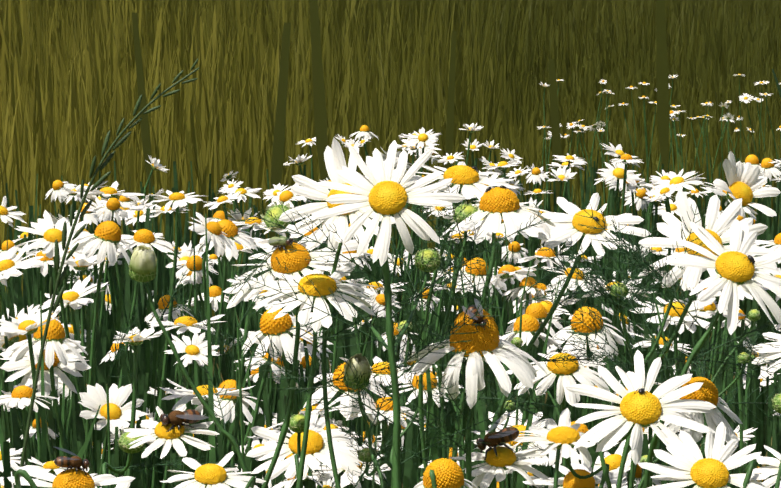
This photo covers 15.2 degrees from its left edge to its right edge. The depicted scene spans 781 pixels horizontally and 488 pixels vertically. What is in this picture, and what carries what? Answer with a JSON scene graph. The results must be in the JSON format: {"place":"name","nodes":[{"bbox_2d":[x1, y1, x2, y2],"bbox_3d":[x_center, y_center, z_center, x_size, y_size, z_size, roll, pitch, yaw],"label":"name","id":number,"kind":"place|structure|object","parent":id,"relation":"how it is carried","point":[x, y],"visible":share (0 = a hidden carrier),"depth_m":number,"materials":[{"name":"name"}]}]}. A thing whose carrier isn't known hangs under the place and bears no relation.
{"place":"outdoors","nodes":[
{"label":"outdoors","id":0,"kind":"place"},
{"bbox_2d":[0,0,780,358],"bbox_3d":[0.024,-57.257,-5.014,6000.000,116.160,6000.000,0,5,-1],"label":"ground","id":1,"kind":"structure","parent":0,"point":[530,188],"depth_m":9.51,"materials":[{"name":"green plant"}]},
{"bbox_2d":[0,74,780,487],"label":"daisies","id":2,"kind":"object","parent":1,"relation":"on","point":[228,238],"depth_m":1.64,"materials":[{"name":"white plant"}]},
{"bbox_2d":[0,146,780,487],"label":"chamomile","id":3,"kind":"object","parent":1,"relation":"on","point":[150,354],"depth_m":1.45,"materials":[{"name":"plant"}]},
{"bbox_2d":[7,466,134,487],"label":"flower","id":4,"kind":"object","parent":3,"relation":"on","point":[69,478],"visible":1,"depth_m":0.79,"materials":[{"name":"white plant"}]},
{"bbox_2d":[54,447,90,475],"bbox_3d":[-0.085,0.059,0.785,0.010,0.005,0.010,8,12,-13],"label":"bee","id":5,"kind":"object","parent":4,"relation":"on","point":[75,461],"visible":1,"depth_m":0.78,"materials":[{"name":"black"}]},
{"bbox_2d":[20,58,199,476],"bbox_3d":[-0.101,0.017,1.036,0.068,0.164,0.007,-1,5,-13],"label":"grass stalk","id":6,"kind":"object","parent":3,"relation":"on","point":[59,281],"visible":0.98,"depth_m":1.03,"materials":[{"name":"green plant"}]},
{"bbox_2d":[117,427,144,452],"bbox_3d":[-0.091,0.069,1.023,0.010,0.008,0.010,-1,5,-15],"label":"flower bud","id":7,"kind":"object","parent":3,"relation":"on","point":[124,441],"visible":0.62,"depth_m":1.02,"materials":[{"name":"green plant"}]},
{"bbox_2d":[128,245,156,281],"bbox_3d":[-0.084,0.006,0.993,0.010,0.012,0.010,2,29,-6],"label":"flower bud","id":8,"kind":"object","parent":3,"relation":"on","point":[142,265],"visible":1,"depth_m":0.99,"materials":[{"name":"green plant"}]},
{"bbox_2d":[123,404,218,458],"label":"flower","id":9,"kind":"object","parent":3,"relation":"on","point":[174,435],"visible":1,"depth_m":0.99,"materials":[{"name":"white plant"}]},
{"bbox_2d":[158,394,209,431],"bbox_3d":[-0.071,0.059,0.997,0.016,0.006,0.016,-8,32,-19],"label":"bee","id":10,"kind":"object","parent":9,"relation":"on","point":[174,417],"visible":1,"depth_m":0.99,"materials":[{"name":"black"}]},
{"bbox_2d":[160,451,265,487],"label":"flower","id":11,"kind":"object","parent":3,"relation":"on","point":[208,475],"visible":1,"depth_m":0.93,"materials":[{"name":"white plant"}]},
{"bbox_2d":[260,201,290,229],"bbox_3d":[-0.038,-0.009,0.974,0.010,0.010,0.011,-5,7,-44],"label":"flower bud","id":12,"kind":"object","parent":3,"relation":"on","point":[276,210],"visible":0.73,"depth_m":0.97,"materials":[{"name":"green plant"}]},
{"bbox_2d":[223,230,362,308],"bbox_3d":[-0.032,0.007,0.970,0.052,0.015,0.053,-22,32,-16],"label":"flower","id":13,"kind":"object","parent":3,"relation":"on","point":[296,263],"visible":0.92,"depth_m":0.97,"materials":[{"name":"white plant"}]},
{"bbox_2d":[258,228,296,251],"bbox_3d":[-0.036,-0.001,0.967,0.012,0.004,0.010,5,36,38],"label":"fly","id":14,"kind":"object","parent":13,"relation":"on","point":[274,242],"visible":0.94,"depth_m":0.96,"materials":[{"name":"black"}]},
{"bbox_2d":[289,413,309,432],"bbox_3d":[-0.031,0.061,0.995,0.008,0.005,0.008,-18,39,-24],"label":"flower bud","id":15,"kind":"object","parent":3,"relation":"on","point":[296,423],"visible":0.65,"depth_m":0.99,"materials":[{"name":"green plant"}]},
{"bbox_2d":[246,410,372,479],"bbox_3d":[-0.031,0.075,1.075,0.050,0.013,0.046,9,35,16],"label":"flower","id":16,"kind":"object","parent":3,"relation":"on","point":[318,449],"visible":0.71,"depth_m":1.07,"materials":[{"name":"white plant"}]},
{"bbox_2d":[253,262,376,331],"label":"flower","id":17,"kind":"object","parent":3,"relation":"on","point":[323,283],"visible":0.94,"depth_m":0.94,"materials":[{"name":"white plant"}]},
{"bbox_2d":[279,138,406,251],"bbox_3d":[-0.015,-0.015,0.939,0.041,0.041,0.010,18,-26,24],"label":"flower","id":18,"kind":"object","parent":3,"relation":"on","point":[334,158],"visible":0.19,"depth_m":0.94,"materials":[{"name":"white plant"}]},
{"bbox_2d":[343,353,370,388],"bbox_3d":[-0.011,0.041,0.954,0.010,0.011,0.009,-8,34,-29],"label":"flower bud","id":19,"kind":"object","parent":3,"relation":"on","point":[360,362],"visible":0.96,"depth_m":0.95,"materials":[{"name":"green plant"}]},
{"bbox_2d":[357,447,377,461],"bbox_3d":[-0.008,0.070,0.978,0.007,0.004,0.007,-2,10,-1],"label":"flower bud","id":20,"kind":"object","parent":3,"relation":"on","point":[364,452],"visible":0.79,"depth_m":0.98,"materials":[{"name":"green plant"}]},
{"bbox_2d":[313,140,465,265],"bbox_3d":[-0.001,-0.013,0.909,0.044,0.012,0.044,-36,62,-18],"label":"flower","id":21,"kind":"object","parent":3,"relation":"on","point":[386,197],"visible":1,"depth_m":0.91,"materials":[{"name":"white plant"}]},
{"bbox_2d":[395,320,412,333],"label":"flower bud","id":22,"kind":"object","parent":3,"relation":"on","point":[399,328],"visible":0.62,"depth_m":1.18,"materials":[{"name":"green plant"}]},
{"bbox_2d":[385,371,463,406],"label":"flower","id":23,"kind":"object","parent":3,"relation":"on","point":[412,395],"visible":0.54,"depth_m":1.21,"materials":[{"name":"white plant"}]},
{"bbox_2d":[414,248,440,271],"bbox_3d":[0.013,0.005,0.985,0.009,0.006,0.009,-35,53,-28],"label":"flower bud","id":24,"kind":"object","parent":3,"relation":"on","point":[434,262],"visible":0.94,"depth_m":0.98,"materials":[{"name":"green plant"}]},
{"bbox_2d":[414,458,477,487],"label":"flower","id":25,"kind":"object","parent":3,"relation":"on","point":[448,473],"visible":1,"depth_m":0.82,"materials":[{"name":"yellow plant"}]},
{"bbox_2d":[453,201,479,224],"bbox_3d":[0.026,-0.010,0.995,0.011,0.006,0.010,-20,47,-30],"label":"flower bud","id":26,"kind":"object","parent":3,"relation":"on","point":[466,211],"visible":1,"depth_m":0.99,"materials":[{"name":"green plant"}]},
{"bbox_2d":[416,162,519,199],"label":"flower","id":27,"kind":"object","parent":3,"relation":"on","point":[459,173],"visible":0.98,"depth_m":1.02,"materials":[{"name":"white plant"}]},
{"bbox_2d":[407,309,547,408],"bbox_3d":[0.027,0.033,0.927,0.047,0.028,0.043,15,23,41],"label":"flower","id":28,"kind":"object","parent":3,"relation":"on","point":[482,345],"visible":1,"depth_m":0.92,"materials":[{"name":"white plant"}]},
{"bbox_2d":[462,298,488,329],"bbox_3d":[0.027,0.023,0.917,0.006,0.010,0.003,-31,-18,-21],"label":"bee","id":29,"kind":"object","parent":28,"relation":"on","point":[471,311],"visible":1,"depth_m":0.92,"materials":[{"name":"black"}]},
{"bbox_2d":[449,440,548,487],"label":"flower","id":30,"kind":"object","parent":3,"relation":"attached to","point":[506,458],"visible":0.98,"depth_m":0.98,"materials":[{"name":"white plant"}]},
{"bbox_2d":[475,411,518,459],"bbox_3d":[0.036,0.065,0.981,0.016,0.008,0.017,-22,21,6],"label":"bee","id":31,"kind":"object","parent":30,"relation":"on","point":[510,436],"visible":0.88,"depth_m":0.98,"materials":[{"name":"black"}]},
{"bbox_2d":[437,187,562,243],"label":"flower","id":32,"kind":"object","parent":3,"relation":"on","point":[497,205],"visible":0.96,"depth_m":0.99,"materials":[{"name":"white plant"}]},
{"bbox_2d":[504,401,515,409],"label":"flower bud","id":33,"kind":"object","parent":3,"relation":"attached to","point":[511,404],"visible":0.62,"depth_m":1.19,"materials":[{"name":"green plant"}]},
{"bbox_2d":[511,337,522,347],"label":"flower bud","id":34,"kind":"object","parent":3,"relation":"on","point":[517,341],"visible":0.96,"depth_m":1.15,"materials":[{"name":"green plant"}]},
{"bbox_2d":[506,346,609,405],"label":"flower","id":35,"kind":"object","parent":3,"relation":"on","point":[584,376],"visible":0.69,"depth_m":1.09,"materials":[{"name":"white plant"}]},
{"bbox_2d":[513,408,606,467],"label":"flower","id":36,"kind":"object","parent":3,"relation":"attached to","point":[565,436],"visible":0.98,"depth_m":0.99,"materials":[{"name":"white plant"}]},
{"bbox_2d":[523,459,626,487],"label":"flower","id":37,"kind":"object","parent":3,"relation":"attached to","point":[569,480],"visible":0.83,"depth_m":1.12,"materials":[{"name":"white plant"}]},
{"bbox_2d":[538,193,650,255],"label":"flower","id":38,"kind":"object","parent":3,"relation":"on","point":[565,228],"visible":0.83,"depth_m":1.01,"materials":[{"name":"white plant"}]},
{"bbox_2d":[610,283,627,297],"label":"flower bud","id":39,"kind":"object","parent":3,"relation":"on","point":[624,290],"visible":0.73,"depth_m":0.99,"materials":[{"name":"green plant"}]},
{"bbox_2d":[566,350,715,464],"bbox_3d":[0.076,0.049,0.884,0.048,0.012,0.046,15,46,11],"label":"flower","id":40,"kind":"object","parent":3,"relation":"attached to","point":[637,411],"visible":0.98,"depth_m":0.88,"materials":[{"name":"white plant"}]},
{"bbox_2d":[634,388,647,393],"bbox_3d":[0.076,0.044,0.881,0.004,0.002,0.004,13,29,22],"label":"beetle","id":41,"kind":"object","parent":40,"relation":"on","point":[641,391],"visible":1,"depth_m":0.88,"materials":[{"name":"black"}]},
{"bbox_2d":[640,455,652,462],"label":"flower bud","id":42,"kind":"object","parent":3,"relation":"on","point":[643,459],"visible":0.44,"depth_m":0.99,"materials":[{"name":"green plant"}]},
{"bbox_2d":[648,377,742,446],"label":"flower","id":43,"kind":"object","parent":3,"relation":"on","point":[707,391],"visible":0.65,"depth_m":0.98,"materials":[{"name":"white plant"}]},
{"bbox_2d":[638,422,769,487],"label":"flower","id":44,"kind":"object","parent":3,"relation":"on","point":[715,465],"visible":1,"depth_m":0.82,"materials":[{"name":"white plant"}]},
{"bbox_2d":[638,189,774,293],"bbox_3d":[0.102,0.001,0.960,0.045,0.012,0.046,-25,51,-15],"label":"flower","id":45,"kind":"object","parent":3,"relation":"on","point":[715,228],"visible":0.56,"depth_m":0.96,"materials":[{"name":"white plant"}]},
{"bbox_2d":[664,220,780,334],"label":"flower","id":46,"kind":"object","parent":3,"relation":"on","point":[733,268],"visible":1,"depth_m":0.92,"materials":[{"name":"white plant"}]},
{"bbox_2d":[744,255,756,264],"bbox_3d":[0.114,0.005,0.920,0.004,0.002,0.004,48,25,20],"label":"fly","id":47,"kind":"object","parent":46,"relation":"on","point":[750,258],"visible":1,"depth_m":0.92,"materials":[{"name":"black"}]},
{"bbox_2d":[737,352,750,363],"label":"flower bud","id":48,"kind":"object","parent":3,"relation":"on","point":[744,357],"visible":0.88,"depth_m":1.03,"materials":[{"name":"green plant"}]},
{"bbox_2d":[713,151,780,216],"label":"flower","id":49,"kind":"object","parent":3,"relation":"on","point":[745,181],"visible":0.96,"depth_m":1.08,"materials":[{"name":"white plant"}]},
{"bbox_2d":[748,309,760,320],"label":"flower bud","id":50,"kind":"object","parent":3,"relation":"on","point":[754,314],"visible":1,"depth_m":1.05,"materials":[{"name":"green plant"}]},
{"bbox_2d":[751,324,780,378],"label":"flower","id":51,"kind":"object","parent":3,"relation":"attached to","point":[773,352],"visible":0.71,"depth_m":1.08,"materials":[{"name":"white plant"}]},
{"bbox_2d":[752,445,780,487],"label":"flower","id":52,"kind":"object","parent":3,"relation":"on","point":[771,469],"visible":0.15,"depth_m":1.20,"materials":[{"name":"white plant"}]},
{"bbox_2d":[771,393,780,413],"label":"flower bud","id":53,"kind":"object","parent":3,"relation":"on","point":[776,402],"visible":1,"depth_m":1.01,"materials":[{"name":"green plant"}]},
{"bbox_2d":[772,69,780,97],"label":"grass blade","id":54,"kind":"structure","parent":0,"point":[777,84],"depth_m":0.88,"materials":[{"name":"green plant"}]}
]}

